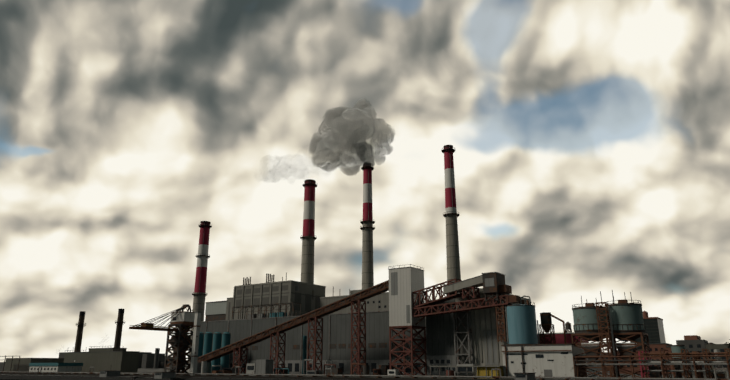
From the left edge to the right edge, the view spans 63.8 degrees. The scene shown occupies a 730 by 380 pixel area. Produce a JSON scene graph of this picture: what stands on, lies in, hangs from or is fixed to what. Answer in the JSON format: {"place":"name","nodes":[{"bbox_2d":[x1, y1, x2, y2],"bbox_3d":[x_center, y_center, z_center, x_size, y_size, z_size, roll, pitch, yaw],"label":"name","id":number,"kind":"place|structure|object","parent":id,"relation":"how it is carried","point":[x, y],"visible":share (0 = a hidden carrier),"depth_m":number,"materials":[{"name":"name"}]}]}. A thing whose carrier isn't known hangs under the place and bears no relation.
{"place":"outdoors","nodes":[
{"label":"outdoors","id":0,"kind":"place"},
{"bbox_2d":[200,272,426,374],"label":"boiler house","id":1,"kind":"structure","parent":0,"point":[309,297],"depth_m":337.30,"materials":[{"name":"grey metal"}]},
{"bbox_2d":[232,302,300,318],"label":"roof switchgear","id":2,"kind":"object","parent":1,"relation":"on","point":[271,314],"visible":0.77,"depth_m":349.49,"materials":[{"name":"metal"}]},
{"bbox_2d":[59,348,613,369],"bbox_3d":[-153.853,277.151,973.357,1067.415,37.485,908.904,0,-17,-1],"label":"skyline","id":3,"kind":"structure","parent":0,"point":[156,359],"depth_m":1154.94},
{"bbox_2d":[3,368,726,379],"bbox_3d":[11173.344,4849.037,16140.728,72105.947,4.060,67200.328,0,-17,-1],"label":"fence","id":4,"kind":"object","parent":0,"point":[147,370],"depth_m":262.82,"materials":[{"name":"grey metal"}]},
{"bbox_2d":[0,355,63,371],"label":"sheds","id":5,"kind":"object","parent":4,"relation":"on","point":[16,364],"visible":0.69,"depth_m":480.61,"materials":[{"name":"grey concrete"}]},
{"bbox_2d":[29,363,82,371],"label":"teal roof shed","id":6,"kind":"structure","parent":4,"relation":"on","point":[61,367],"depth_m":422.59,"materials":[{"name":"white paint"}]},
{"bbox_2d":[74,311,85,351],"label":"chimney","id":7,"kind":"object","parent":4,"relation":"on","point":[80,326],"visible":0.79,"depth_m":466.90,"materials":[{"name":"metal"}]},
{"bbox_2d":[64,346,139,372],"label":"building","id":8,"kind":"structure","parent":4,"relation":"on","point":[99,359],"depth_m":426.69,"materials":[{"name":"grey concrete"}]},
{"bbox_2d":[114,309,124,347],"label":"chimney","id":9,"kind":"object","parent":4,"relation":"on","point":[118,334],"visible":0.73,"depth_m":439.48,"materials":[{"name":"metal"}]},
{"bbox_2d":[129,304,194,374],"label":"crane","id":10,"kind":"object","parent":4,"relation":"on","point":[181,340],"visible":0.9,"depth_m":300.31,"materials":[{"name":"metal"}]},
{"bbox_2d":[188,221,211,357],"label":"chimney","id":11,"kind":"object","parent":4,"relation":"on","point":[199,292],"visible":0.67,"depth_m":468.84,"materials":[{"name":"concrete"}]},
{"bbox_2d":[198,332,309,373],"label":"silos","id":12,"kind":"object","parent":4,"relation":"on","point":[207,338],"visible":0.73,"depth_m":342.37,"materials":[{"name":"paint"}]},
{"bbox_2d":[181,280,388,374],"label":"conveyor gallery","id":13,"kind":"object","parent":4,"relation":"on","point":[358,298],"visible":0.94,"depth_m":295.22,"materials":[{"name":"orange metal"}]},
{"bbox_2d":[300,179,316,283],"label":"chimney","id":14,"kind":"object","parent":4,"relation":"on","point":[308,238],"visible":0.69,"depth_m":414.84,"materials":[{"name":"concrete"}]},
{"bbox_2d":[360,163,374,288],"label":"chimney","id":15,"kind":"object","parent":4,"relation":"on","point":[367,223],"visible":0.71,"depth_m":387.07,"materials":[{"name":"concrete"}]},
{"bbox_2d":[388,264,426,374],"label":"transfer tower","id":16,"kind":"structure","parent":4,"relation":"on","point":[405,283],"depth_m":266.00,"materials":[{"name":"silver metal"}]},
{"bbox_2d":[412,295,519,341],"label":"pipe bridge","id":17,"kind":"structure","parent":16,"relation":"attached to","point":[513,299],"depth_m":246.54,"materials":[{"name":"red metal"}]},
{"bbox_2d":[412,272,511,307],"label":"inclined gallery","id":18,"kind":"object","parent":17,"relation":"attached to","point":[492,283],"visible":0.96,"depth_m":252.08,"materials":[{"name":"metal"}]},
{"bbox_2d":[441,145,460,281],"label":"chimney","id":19,"kind":"object","parent":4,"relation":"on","point":[451,215],"visible":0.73,"depth_m":354.05,"materials":[{"name":"concrete"}]},
{"bbox_2d":[196,355,729,379],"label":"yard equipment","id":20,"kind":"object","parent":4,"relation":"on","point":[263,366],"visible":0.71,"depth_m":239.24,"materials":[{"name":"metal"}]},
{"bbox_2d":[426,288,529,375],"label":"industrial building","id":21,"kind":"structure","parent":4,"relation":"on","point":[463,337],"depth_m":256.12,"materials":[{"name":"grey metal"}]},
{"bbox_2d":[501,343,597,376],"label":"building","id":22,"kind":"structure","parent":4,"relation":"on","point":[547,360],"depth_m":219.91,"materials":[{"name":"white paint"}]},
{"bbox_2d":[506,295,537,344],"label":"blue tank","id":23,"kind":"object","parent":22,"relation":"on","point":[521,324],"visible":0.79,"depth_m":234.22,"materials":[{"name":"metal"}]},
{"bbox_2d":[537,312,566,343],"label":"cyclone separator","id":24,"kind":"object","parent":22,"relation":"on","point":[546,324],"visible":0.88,"depth_m":247.46,"materials":[{"name":"metal"}]},
{"bbox_2d":[571,290,651,377],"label":"storage tanks","id":25,"kind":"object","parent":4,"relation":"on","point":[621,320],"visible":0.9,"depth_m":212.22,"materials":[{"name":"metal"}]},
{"bbox_2d":[617,335,729,375],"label":"brick row","id":26,"kind":"object","parent":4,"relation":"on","point":[691,343],"visible":0.42,"depth_m":304.88,"materials":[{"name":"brown brick"}]},
{"bbox_2d":[670,345,690,377],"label":"teal tank","id":27,"kind":"object","parent":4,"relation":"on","point":[676,348],"visible":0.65,"depth_m":200.65,"materials":[{"name":"metal"}]},
{"bbox_2d":[639,348,729,377],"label":"pipe rack","id":28,"kind":"object","parent":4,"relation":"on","point":[655,371],"visible":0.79,"depth_m":187.97,"materials":[{"name":"orange metal"}]},
{"bbox_2d":[0,0,729,361],"label":"sky","id":29,"kind":"structure","parent":0,"point":[590,139],"materials":[{"name":"white"}]},
{"bbox_2d":[537,322,588,343],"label":"building","id":30,"kind":"structure","parent":0,"point":[559,338],"depth_m":252.57,"materials":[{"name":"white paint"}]},
{"bbox_2d":[630,311,665,349],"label":"building","id":31,"kind":"structure","parent":0,"point":[654,328],"depth_m":501.42,"materials":[{"name":"concrete"}]},
{"label":"water","id":32,"kind":"structure","parent":0,"visible":0},
{"bbox_2d":[0,368,139,379],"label":"barge","id":33,"kind":"object","parent":32,"relation":"on","point":[110,374],"visible":1,"depth_m":314.02,"materials":[{"name":"grey metal"}]},
{"bbox_2d":[133,367,184,379],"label":"tug","id":34,"kind":"object","parent":32,"relation":"on","point":[165,375],"visible":1,"depth_m":247.06,"materials":[{"name":"grey metal"}]},
{"bbox_2d":[0,366,729,379],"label":"ground","id":35,"kind":"structure","parent":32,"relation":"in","point":[283,376],"depth_m":236.14,"materials":[{"name":"black concrete"}]},
{"bbox_2d":[190,311,201,372],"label":"chimney","id":36,"kind":"object","parent":35,"relation":"on","point":[195,342],"visible":0.9,"depth_m":296.09,"materials":[{"name":"white paint"}]},
{"bbox_2d":[514,365,535,379],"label":"tug","id":37,"kind":"object","parent":32,"relation":"on","point":[524,376],"visible":1,"depth_m":184.79,"materials":[{"name":"grey metal"}]}
]}

